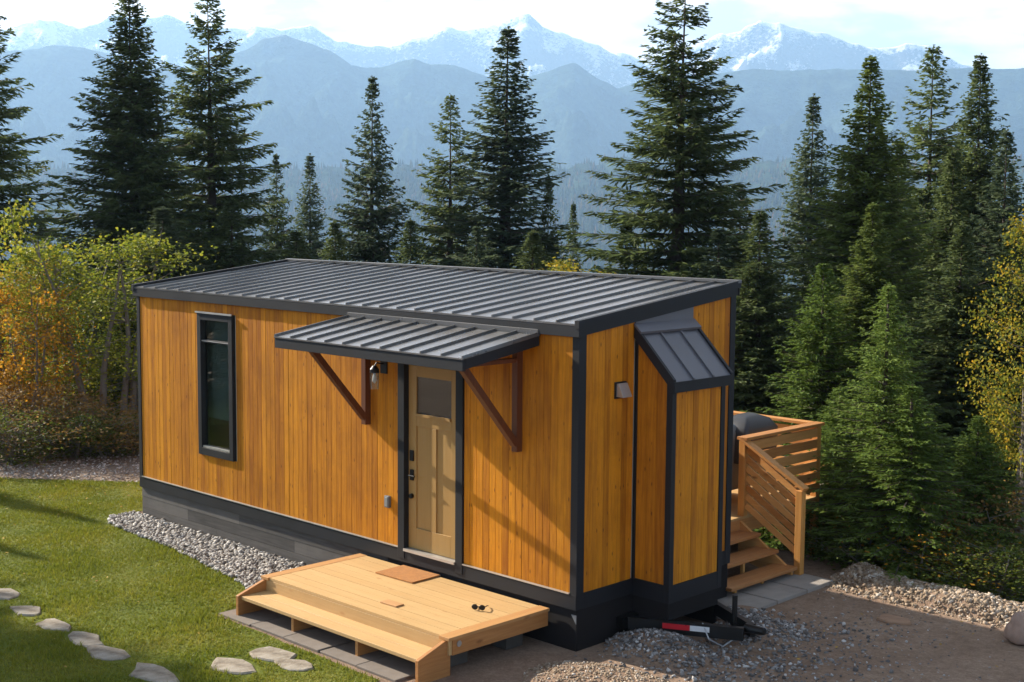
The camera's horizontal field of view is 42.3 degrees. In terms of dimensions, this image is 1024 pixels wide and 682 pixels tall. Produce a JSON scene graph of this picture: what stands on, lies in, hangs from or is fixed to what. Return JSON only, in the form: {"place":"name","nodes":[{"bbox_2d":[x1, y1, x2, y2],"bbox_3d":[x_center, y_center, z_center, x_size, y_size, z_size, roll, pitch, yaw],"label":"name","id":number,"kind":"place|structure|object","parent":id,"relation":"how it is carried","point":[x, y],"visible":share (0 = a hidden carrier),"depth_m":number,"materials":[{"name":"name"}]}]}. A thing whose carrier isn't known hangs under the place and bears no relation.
{"place":"outdoors","nodes":[
{"label":"outdoors","id":0,"kind":"place"},
{"bbox_2d":[0,454,139,481],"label":"gravel path","id":1,"kind":"structure","parent":0,"point":[98,477],"depth_m":22.33,"materials":[{"name":"gravel"}]},
{"bbox_2d":[0,476,379,681],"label":"lawn","id":2,"kind":"structure","parent":0,"point":[257,667],"depth_m":14.41,"materials":[{"name":"plant"}]},
{"bbox_2d":[0,588,19,599],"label":"stepping stone","id":3,"kind":"object","parent":2,"relation":"on","point":[7,593],"visible":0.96,"depth_m":14.99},
{"bbox_2d":[9,606,40,615],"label":"stepping stone","id":4,"kind":"object","parent":2,"relation":"on","point":[29,610],"visible":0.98,"depth_m":14.37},
{"bbox_2d":[35,618,70,631],"bbox_3d":[-4.799,3.000,13.883,0.538,0.059,0.250,6,8,44],"label":"stepping stone","id":5,"kind":"object","parent":2,"relation":"on","point":[52,624],"visible":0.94,"depth_m":13.86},
{"bbox_2d":[68,631,104,646],"bbox_3d":[-4.340,3.044,13.467,0.297,0.059,0.584,-2,6,-25],"label":"stepping stone","id":6,"kind":"object","parent":2,"relation":"on","point":[87,638],"visible":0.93,"depth_m":13.43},
{"bbox_2d":[87,645,130,660],"bbox_3d":[-4.023,3.084,13.068,0.631,0.060,0.342,6,8,44],"label":"stepping stone","id":7,"kind":"object","parent":2,"relation":"on","point":[103,652],"visible":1,"depth_m":12.99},
{"bbox_2d":[129,662,179,681],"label":"stepping stone","id":8,"kind":"object","parent":2,"relation":"on","point":[149,672],"visible":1,"depth_m":12.43,"materials":[{"name":"stone"}]},
{"bbox_2d":[211,657,256,674],"bbox_3d":[-2.696,3.131,12.686,0.604,0.059,0.374,6,8,44],"label":"stepping stone","id":9,"kind":"object","parent":2,"relation":"on","point":[237,666],"visible":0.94,"depth_m":12.65,"materials":[{"name":"stone"}]},
{"bbox_2d":[249,646,296,661],"bbox_3d":[-2.336,3.102,13.019,0.549,0.060,0.337,3,6,26],"label":"stepping stone","id":10,"kind":"object","parent":2,"relation":"on","point":[269,654],"visible":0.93,"depth_m":13.00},
{"bbox_2d":[274,658,313,671],"bbox_3d":[-2.100,3.129,12.750,0.480,0.060,0.279,6,8,44],"label":"stepping stone","id":11,"kind":"object","parent":2,"relation":"on","point":[294,665],"visible":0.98,"depth_m":12.71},
{"bbox_2d":[0,13,972,87],"bbox_3d":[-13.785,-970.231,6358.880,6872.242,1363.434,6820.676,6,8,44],"label":"snowy mountains","id":12,"kind":"structure","parent":0,"point":[760,44],"depth_m":6668.06,"materials":[{"name":"snow"}]},
{"bbox_2d":[0,35,1023,171],"bbox_3d":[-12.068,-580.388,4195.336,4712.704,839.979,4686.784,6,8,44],"label":"blue mountains","id":13,"kind":"structure","parent":0,"point":[315,93],"depth_m":4178.25,"materials":[{"name":"stone"}]},
{"bbox_2d":[0,0,1023,68],"label":"sky","id":14,"kind":"structure","parent":0,"point":[963,29],"materials":[{"name":"white"}]},
{"bbox_2d":[1,153,1023,326],"bbox_3d":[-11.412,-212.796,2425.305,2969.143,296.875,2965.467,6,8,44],"label":"forested hill","id":15,"kind":"structure","parent":0,"point":[292,190],"depth_m":2383.15,"materials":[{"name":"plant"}]},
{"bbox_2d":[0,144,1023,351],"bbox_3d":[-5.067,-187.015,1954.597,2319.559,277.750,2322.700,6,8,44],"label":"distant forest","id":16,"kind":"object","parent":15,"relation":"on","point":[591,223],"visible":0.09,"depth_m":2204.67,"materials":[{"name":"plant"}]},
{"bbox_2d":[27,451,1023,681],"bbox_3d":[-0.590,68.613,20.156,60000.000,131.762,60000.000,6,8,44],"label":"ground","id":17,"kind":"structure","parent":0,"point":[972,659],"depth_m":13.26,"materials":[{"name":"gravel"}]},
{"bbox_2d":[0,400,82,469],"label":"shrub","id":18,"kind":"object","parent":17,"relation":"on","point":[10,457],"visible":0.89,"depth_m":22.61,"materials":[{"name":"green plant"}]},
{"bbox_2d":[0,230,91,434],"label":"autumn tree","id":19,"kind":"object","parent":17,"relation":"on","point":[10,275],"visible":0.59,"depth_m":25.06,"materials":[{"name":"yellow plant"}]},
{"bbox_2d":[18,225,73,428],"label":"spruce tree","id":20,"kind":"object","parent":17,"relation":"on","point":[40,228],"depth_m":39.43,"materials":[{"name":"green plant"}]},
{"bbox_2d":[0,261,95,447],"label":"autumn tree","id":21,"kind":"object","parent":17,"relation":"on","point":[10,308],"visible":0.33,"depth_m":25.44,"materials":[{"name":"orange plant"}]},
{"bbox_2d":[0,16,96,447],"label":"spruce tree","id":22,"kind":"object","parent":17,"relation":"on","point":[8,155],"visible":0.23,"depth_m":35.03,"materials":[{"name":"green plant"}]},
{"bbox_2d":[0,377,99,454],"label":"shrub","id":23,"kind":"object","parent":17,"relation":"on","point":[14,392],"visible":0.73,"depth_m":23.62,"materials":[{"name":"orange plant"}]},
{"bbox_2d":[0,193,101,443],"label":"autumn tree","id":24,"kind":"object","parent":17,"relation":"on","point":[13,226],"visible":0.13,"depth_m":29.21,"materials":[{"name":"yellow plant"}]},
{"bbox_2d":[0,288,105,450],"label":"autumn tree","id":25,"kind":"object","parent":17,"relation":"on","point":[23,359],"visible":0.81,"depth_m":24.40,"materials":[{"name":"orange plant"}]},
{"bbox_2d":[0,408,137,467],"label":"shrub","id":26,"kind":"object","parent":17,"relation":"on","point":[54,442],"visible":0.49,"depth_m":22.91,"materials":[{"name":"green plant"}]},
{"bbox_2d":[2,401,138,463],"bbox_3d":[-7.673,1.651,23.477,3.136,1.247,2.540,-1,6,-16],"label":"shrub","id":27,"kind":"object","parent":17,"relation":"on","point":[77,448],"visible":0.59,"depth_m":23.08,"materials":[{"name":"green plant"}]},
{"bbox_2d":[4,263,137,431],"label":"autumn tree","id":28,"kind":"object","parent":17,"relation":"on","point":[88,329],"visible":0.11,"depth_m":27.19,"materials":[{"name":"green plant"}]},
{"bbox_2d":[7,387,138,450],"bbox_3d":[-7.749,1.547,24.200,3.052,1.285,3.043,0,5,-2],"label":"shrub","id":29,"kind":"object","parent":17,"relation":"on","point":[85,405],"visible":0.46,"depth_m":24.04,"materials":[{"name":"green plant"}]},
{"bbox_2d":[0,236,157,450],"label":"autumn tree","id":30,"kind":"object","parent":17,"relation":"on","point":[44,254],"visible":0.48,"depth_m":25.86,"materials":[{"name":"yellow plant"}]},
{"bbox_2d":[2,257,167,450],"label":"autumn tree","id":31,"kind":"object","parent":17,"relation":"on","point":[80,275],"visible":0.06,"depth_m":28.82,"materials":[{"name":"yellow plant"}]},
{"bbox_2d":[35,417,138,461],"bbox_3d":[-7.254,1.745,23.718,3.136,0.972,2.540,1,5,2],"label":"shrub","id":32,"kind":"object","parent":17,"relation":"on","point":[99,445],"visible":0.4,"depth_m":23.25,"materials":[{"name":"green plant"}]},
{"bbox_2d":[48,406,138,456],"bbox_3d":[-7.038,1.694,23.866,3.052,0.912,3.043,3,6,23],"label":"shrub","id":33,"kind":"object","parent":17,"relation":"on","point":[129,442],"visible":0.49,"depth_m":23.26,"materials":[{"name":"green plant"}]},
{"bbox_2d":[61,313,138,420],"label":"autumn tree","id":34,"kind":"object","parent":17,"relation":"on","point":[117,374],"visible":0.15,"depth_m":26.26,"materials":[{"name":"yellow plant"}]},
{"bbox_2d":[0,226,219,451],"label":"autumn tree","id":35,"kind":"object","parent":17,"relation":"on","point":[128,350],"visible":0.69,"depth_m":25.48,"materials":[{"name":"green plant"}]},
{"bbox_2d":[9,0,226,437],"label":"spruce tree","id":36,"kind":"object","parent":17,"relation":"on","point":[141,173],"visible":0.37,"depth_m":30.98,"materials":[{"name":"green plant"}]},
{"bbox_2d":[62,206,215,451],"bbox_3d":[-7.151,0.425,28.307,6.429,6.577,6.401,-5,7,-43],"label":"spruce tree","id":37,"kind":"object","parent":17,"relation":"on","point":[160,216],"visible":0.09,"depth_m":27.73,"materials":[{"name":"green plant"}]},
{"bbox_2d":[107,510,305,588],"bbox_3d":[-4.063,2.694,16.896,5.223,0.097,1.322,6,8,44],"label":"drain rock","id":38,"kind":"object","parent":17,"relation":"on","point":[227,557],"visible":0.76,"depth_m":16.98,"materials":[{"name":"gravel"}]},
{"bbox_2d":[127,0,299,272],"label":"spruce tree","id":39,"kind":"object","parent":17,"relation":"on","point":[210,128],"visible":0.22,"depth_m":33.47,"materials":[{"name":"green plant"}]},
{"bbox_2d":[188,197,270,274],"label":"spruce tree","id":40,"kind":"object","parent":17,"relation":"on","point":[235,250],"visible":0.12,"depth_m":29.17,"materials":[{"name":"green plant"}]},
{"bbox_2d":[219,609,284,625],"bbox_3d":[-2.795,2.987,14.334,0.578,0.072,0.510,6,8,44],"label":"concrete paver","id":41,"kind":"object","parent":17,"relation":"on","point":[248,619],"visible":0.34,"depth_m":14.23,"materials":[{"name":"concrete"}]},
{"bbox_2d":[255,154,298,261],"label":"spruce tree","id":42,"kind":"object","parent":17,"relation":"on","point":[274,228],"visible":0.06,"depth_m":39.07,"materials":[{"name":"green plant"}]},
{"bbox_2d":[251,616,317,638],"bbox_3d":[-2.370,3.027,13.927,0.578,0.076,0.500,6,8,44],"label":"concrete paver","id":43,"kind":"object","parent":17,"relation":"on","point":[279,627],"visible":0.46,"depth_m":13.85,"materials":[{"name":"concrete"}]},
{"bbox_2d":[276,230,317,260],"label":"spruce tree","id":44,"kind":"object","parent":17,"relation":"on","point":[297,239],"visible":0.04,"depth_m":27.45,"materials":[{"name":"green plant"}]},
{"bbox_2d":[291,153,333,259],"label":"spruce tree","id":45,"kind":"object","parent":17,"relation":"on","point":[311,234],"visible":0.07,"depth_m":45.12,"materials":[{"name":"green plant"}]},
{"bbox_2d":[284,628,353,652],"bbox_3d":[-1.953,3.068,13.512,0.578,0.080,0.510,6,8,44],"label":"concrete paver","id":46,"kind":"object","parent":17,"relation":"on","point":[317,640],"visible":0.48,"depth_m":13.45,"materials":[{"name":"concrete"}]},
{"bbox_2d":[318,220,353,263],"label":"spruce tree","id":47,"kind":"object","parent":17,"relation":"on","point":[339,237],"visible":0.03,"depth_m":35.46,"materials":[{"name":"green plant"}]},
{"bbox_2d":[320,641,392,666],"bbox_3d":[-1.528,3.114,13.105,0.578,0.072,0.500,6,8,44],"label":"concrete paver","id":48,"kind":"object","parent":17,"relation":"on","point":[344,653],"visible":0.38,"depth_m":13.02,"materials":[{"name":"concrete"}]},
{"bbox_2d":[317,75,423,265],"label":"spruce tree","id":49,"kind":"object","parent":17,"relation":"on","point":[373,247],"visible":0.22,"depth_m":37.38,"materials":[{"name":"green plant"}]},
{"bbox_2d":[357,655,414,681],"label":"concrete paver","id":50,"kind":"object","parent":17,"relation":"on","point":[393,668],"visible":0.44,"depth_m":12.63,"materials":[{"name":"concrete"}]},
{"bbox_2d":[236,553,549,681],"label":"wooden landing","id":51,"kind":"object","parent":17,"relation":"on","point":[435,628],"visible":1,"depth_m":13.45,"materials":[{"name":"brown wood"}]},
{"bbox_2d":[380,599,403,606],"bbox_3d":[-1.224,2.674,13.499,0.240,0.014,0.110,5,7,41],"label":"wood offcut","id":52,"kind":"object","parent":51,"relation":"on","point":[392,603],"visible":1,"depth_m":13.47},
{"bbox_2d":[375,565,439,583],"bbox_3d":[-1.150,2.569,14.598,0.600,0.016,0.420,5,7,42],"label":"doormat","id":53,"kind":"object","parent":51,"relation":"on","point":[408,574],"visible":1,"depth_m":14.56,"materials":[{"name":"fabric"}]},
{"bbox_2d":[392,218,425,267],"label":"spruce tree","id":54,"kind":"object","parent":17,"relation":"on","point":[412,240],"visible":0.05,"depth_m":34.72,"materials":[{"name":"green plant"}]},
{"bbox_2d":[390,93,497,265],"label":"spruce tree","id":55,"kind":"object","parent":17,"relation":"on","point":[434,229],"visible":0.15,"depth_m":37.57,"materials":[{"name":"green plant"}]},
{"bbox_2d":[131,258,765,651],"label":"tiny house","id":56,"kind":"structure","parent":17,"relation":"on","point":[559,444],"depth_m":14.41,"materials":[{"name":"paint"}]},
{"bbox_2d":[195,311,236,461],"bbox_3d":[-3.886,0.583,17.446,0.850,1.922,0.112,6,8,44],"label":"window","id":57,"kind":"structure","parent":56,"relation":"in","point":[216,349],"depth_m":17.47,"materials":[{"name":"glass"}]},
{"bbox_2d":[408,365,455,558],"bbox_3d":[-0.874,1.323,14.580,0.830,2.084,0.107,6,8,44],"label":"door","id":58,"kind":"structure","parent":56,"relation":"in","point":[432,391],"depth_m":14.61,"materials":[{"name":"brown wood"}]},
{"bbox_2d":[457,226,492,270],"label":"spruce tree","id":59,"kind":"object","parent":17,"relation":"on","point":[476,232],"visible":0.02,"depth_m":31.89,"materials":[{"name":"green plant"}]},
{"bbox_2d":[0,457,997,668],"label":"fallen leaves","id":60,"kind":"object","parent":17,"relation":"on","point":[199,633],"visible":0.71,"depth_m":14.50,"materials":[{"name":"orange plant"}]},
{"bbox_2d":[421,26,598,271],"bbox_3d":[-0.102,-0.695,35.816,8.457,15.490,8.494,-2,6,-26],"label":"spruce tree","id":61,"kind":"object","parent":17,"relation":"on","point":[505,198],"visible":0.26,"depth_m":35.43,"materials":[{"name":"green plant"}]},
{"bbox_2d":[510,229,552,270],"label":"spruce tree","id":62,"kind":"object","parent":17,"relation":"on","point":[534,246],"visible":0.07,"depth_m":29.87,"materials":[{"name":"green plant"}]},
{"bbox_2d":[531,175,567,270],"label":"spruce tree","id":63,"kind":"object","parent":17,"relation":"on","point":[549,206],"visible":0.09,"depth_m":36.26,"materials":[{"name":"green plant"}]},
{"bbox_2d":[564,202,583,271],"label":"spruce tree","id":64,"kind":"object","parent":17,"relation":"on","point":[572,216],"visible":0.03,"depth_m":38.79,"materials":[{"name":"green plant"}]},
{"bbox_2d":[538,252,616,276],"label":"shrub","id":65,"kind":"object","parent":17,"relation":"on","point":[564,267],"visible":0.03,"depth_m":26.01,"materials":[{"name":"yellow plant"}]},
{"bbox_2d":[521,660,669,681],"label":"gravel","id":66,"kind":"structure","parent":17,"relation":"on","point":[530,677],"depth_m":12.33,"materials":[{"name":"gravel"}]},
{"bbox_2d":[604,224,651,278],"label":"spruce tree","id":67,"kind":"object","parent":17,"relation":"on","point":[621,244],"visible":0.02,"depth_m":27.76,"materials":[{"name":"green plant"}]},
{"bbox_2d":[554,0,822,385],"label":"spruce tree","id":68,"kind":"object","parent":17,"relation":"on","point":[679,260],"visible":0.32,"depth_m":26.20,"materials":[{"name":"green plant"}]},
{"bbox_2d":[602,605,807,668],"bbox_3d":[2.436,3.016,13.553,2.300,0.203,3.400,6,8,44],"label":"gravel mound","id":69,"kind":"object","parent":17,"relation":"on","point":[680,652],"visible":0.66,"depth_m":13.17,"materials":[{"name":"gravel"}]},
{"bbox_2d":[693,227,781,538],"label":"spruce tree","id":70,"kind":"object","parent":17,"relation":"on","point":[717,269],"visible":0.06,"depth_m":24.57,"materials":[{"name":"green plant"}]},
{"bbox_2d":[718,591,776,608],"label":"concrete slab","id":71,"kind":"structure","parent":17,"relation":"on","point":[752,600],"depth_m":14.88,"materials":[{"name":"concrete"}]},
{"bbox_2d":[719,187,787,358],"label":"spruce tree","id":72,"kind":"object","parent":17,"relation":"on","point":[743,227],"depth_m":29.38,"materials":[{"name":"green plant"}]},
{"bbox_2d":[572,604,947,681],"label":"crushed rock","id":73,"kind":"object","parent":17,"relation":"on","point":[754,618],"visible":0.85,"depth_m":13.14,"materials":[{"name":"gravel"}]},
{"bbox_2d":[720,211,818,542],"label":"spruce tree","id":74,"kind":"object","parent":17,"relation":"on","point":[752,354],"visible":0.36,"depth_m":23.42,"materials":[{"name":"green plant"}]},
{"bbox_2d":[737,581,806,603],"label":"concrete slab","id":75,"kind":"structure","parent":17,"relation":"on","point":[779,593],"depth_m":15.26,"materials":[{"name":"concrete"}]},
{"bbox_2d":[726,411,824,592],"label":"deck","id":76,"kind":"structure","parent":17,"relation":"on","point":[766,503],"depth_m":16.32,"materials":[{"name":"brown wood"}]},
{"bbox_2d":[732,412,777,489],"bbox_3d":[2.674,1.523,17.354,1.011,1.140,1.477,6,8,44],"label":"covered grill","id":77,"kind":"object","parent":76,"relation":"on","point":[746,423],"visible":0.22,"depth_m":17.14,"materials":[{"name":"fabric"}]},
{"bbox_2d":[766,571,832,592],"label":"concrete slab","id":78,"kind":"structure","parent":17,"relation":"on","point":[809,583],"depth_m":15.68,"materials":[{"name":"concrete"}]},
{"bbox_2d":[762,93,838,368],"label":"spruce tree","id":79,"kind":"object","parent":17,"relation":"on","point":[801,217],"visible":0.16,"depth_m":34.73,"materials":[{"name":"green plant"}]},
{"bbox_2d":[739,263,869,549],"bbox_3d":[4.768,1.536,20.669,3.876,5.515,3.642,3,6,23],"label":"spruce tree","id":80,"kind":"object","parent":17,"relation":"on","point":[811,351],"visible":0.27,"depth_m":20.39,"materials":[{"name":"green plant"}]},
{"bbox_2d":[752,454,858,549],"bbox_3d":[4.343,2.509,19.309,2.646,1.997,2.654,1,5,4],"label":"shrub","id":81,"kind":"object","parent":17,"relation":"on","point":[787,519],"depth_m":19.06,"materials":[{"name":"green plant"}]},
{"bbox_2d":[778,167,851,361],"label":"spruce tree","id":82,"kind":"object","parent":17,"relation":"on","point":[817,252],"visible":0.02,"depth_m":28.01,"materials":[{"name":"green plant"}]},
{"bbox_2d":[757,498,874,563],"bbox_3d":[4.375,2.577,17.628,2.208,1.159,2.727,-2,6,-27],"label":"shrub","id":83,"kind":"object","parent":17,"relation":"on","point":[812,551],"visible":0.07,"depth_m":17.48,"materials":[{"name":"green plant"}]},
{"bbox_2d":[771,385,877,560],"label":"spruce tree","id":84,"kind":"object","parent":17,"relation":"on","point":[833,437],"visible":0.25,"depth_m":17.86,"materials":[{"name":"green plant"}]},
{"bbox_2d":[656,575,1020,681],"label":"loose stones","id":85,"kind":"object","parent":17,"relation":"on","point":[874,639],"visible":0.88,"depth_m":13.76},
{"bbox_2d":[765,203,936,549],"bbox_3d":[5.722,1.159,21.504,5.180,6.801,4.790,-2,6,-27],"label":"spruce tree","id":86,"kind":"object","parent":17,"relation":"on","point":[864,299],"visible":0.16,"depth_m":21.06,"materials":[{"name":"green plant"}]},
{"bbox_2d":[782,513,948,574],"bbox_3d":[4.492,2.650,16.667,2.208,0.797,2.727,1,5,1],"label":"shrub","id":87,"kind":"object","parent":17,"relation":"on","point":[846,545],"visible":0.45,"depth_m":16.46,"materials":[{"name":"green plant"}]},
{"bbox_2d":[767,55,965,394],"bbox_3d":[6.618,0.249,25.344,7.466,11.270,6.903,-5,7,-43],"label":"spruce tree","id":88,"kind":"object","parent":17,"relation":"on","point":[867,186],"visible":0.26,"depth_m":24.70,"materials":[{"name":"green plant"}]},
{"bbox_2d":[785,282,979,578],"bbox_3d":[4.767,1.271,16.954,2.621,4.058,2.620,-1,6,-13],"label":"spruce tree","id":89,"kind":"object","parent":17,"relation":"on","point":[885,367],"visible":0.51,"depth_m":16.80,"materials":[{"name":"green plant"}]},
{"bbox_2d":[772,326,996,550],"bbox_3d":[5.510,1.893,19.497,4.294,4.315,4.275,3,6,23],"label":"spruce tree","id":90,"kind":"object","parent":17,"relation":"on","point":[931,395],"visible":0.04,"depth_m":19.19,"materials":[{"name":"green plant"}]},
{"bbox_2d":[876,614,911,624],"bbox_3d":[4.133,3.028,14.290,0.388,0.065,0.252,6,8,44],"label":"stepping stone","id":91,"kind":"object","parent":17,"relation":"on","point":[892,619],"visible":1,"depth_m":14.26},
{"bbox_2d":[883,137,931,311],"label":"spruce tree","id":92,"kind":"object","parent":17,"relation":"on","point":[907,225],"visible":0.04,"depth_m":29.43,"materials":[{"name":"green plant"}]},
{"bbox_2d":[805,383,1012,593],"bbox_3d":[4.940,1.864,16.430,2.784,2.706,2.784,1,5,2],"label":"spruce tree","id":93,"kind":"object","parent":17,"relation":"on","point":[904,514],"visible":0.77,"depth_m":16.20,"materials":[{"name":"green plant"}]},
{"bbox_2d":[833,495,998,587],"bbox_3d":[4.915,2.609,16.173,1.925,0.967,2.749,1,5,5],"label":"shrub","id":94,"kind":"object","parent":17,"relation":"on","point":[921,556],"visible":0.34,"depth_m":15.93,"materials":[{"name":"green plant"}]},
{"bbox_2d":[848,44,996,287],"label":"spruce tree","id":95,"kind":"object","parent":17,"relation":"on","point":[925,200],"visible":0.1,"depth_m":30.94,"materials":[{"name":"green plant"}]},
{"bbox_2d":[835,567,1016,623],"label":"rubble bank","id":96,"kind":"structure","parent":17,"relation":"on","point":[974,614],"depth_m":14.81,"materials":[{"name":"gravel"}]},
{"bbox_2d":[817,562,1023,628],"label":"bank rubble","id":97,"kind":"object","parent":96,"relation":"on","point":[983,599],"visible":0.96,"depth_m":15.01,"materials":[{"name":"gravel"}]},
{"bbox_2d":[844,222,1023,602],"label":"spruce tree","id":98,"kind":"object","parent":17,"relation":"on","point":[939,361],"visible":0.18,"depth_m":19.77,"materials":[{"name":"green plant"}]},
{"bbox_2d":[866,529,1023,600],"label":"shrub","id":99,"kind":"object","parent":17,"relation":"on","point":[952,582],"visible":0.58,"depth_m":15.51,"materials":[{"name":"green plant"}]},
{"bbox_2d":[906,148,985,365],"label":"spruce tree","id":100,"kind":"object","parent":17,"relation":"on","point":[944,234],"visible":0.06,"depth_m":26.39,"materials":[{"name":"green plant"}]},
{"bbox_2d":[891,467,1023,597],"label":"shrub","id":101,"kind":"object","parent":17,"relation":"on","point":[979,520],"visible":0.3,"depth_m":16.47,"materials":[{"name":"green plant"}]},
{"bbox_2d":[895,523,1023,601],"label":"shrub","id":102,"kind":"object","parent":17,"relation":"on","point":[1009,573],"visible":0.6,"depth_m":15.51,"materials":[{"name":"green plant"}]},
{"bbox_2d":[905,53,1023,335],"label":"spruce tree","id":103,"kind":"object","parent":17,"relation":"on","point":[974,154],"visible":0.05,"depth_m":26.89,"materials":[{"name":"green plant"}]},
{"bbox_2d":[923,232,1023,591],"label":"spruce tree","id":104,"kind":"object","parent":17,"relation":"on","point":[983,339],"visible":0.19,"depth_m":19.46,"materials":[{"name":"green plant"}]},
{"bbox_2d":[926,416,1023,602],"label":"spruce tree","id":105,"kind":"object","parent":17,"relation":"on","point":[973,467],"visible":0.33,"depth_m":16.66,"materials":[{"name":"green plant"}]},
{"bbox_2d":[936,129,1023,375],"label":"spruce tree","id":106,"kind":"object","parent":17,"relation":"on","point":[995,232],"visible":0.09,"depth_m":25.09,"materials":[{"name":"green plant"}]},
{"bbox_2d":[938,204,1023,600],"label":"autumn tree","id":107,"kind":"object","parent":17,"relation":"on","point":[1018,457],"visible":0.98,"depth_m":17.83,"materials":[{"name":"yellow plant"}]},
{"bbox_2d":[1004,611,1023,644],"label":"boulder","id":108,"kind":"object","parent":17,"relation":"on","point":[1014,630],"visible":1,"depth_m":13.52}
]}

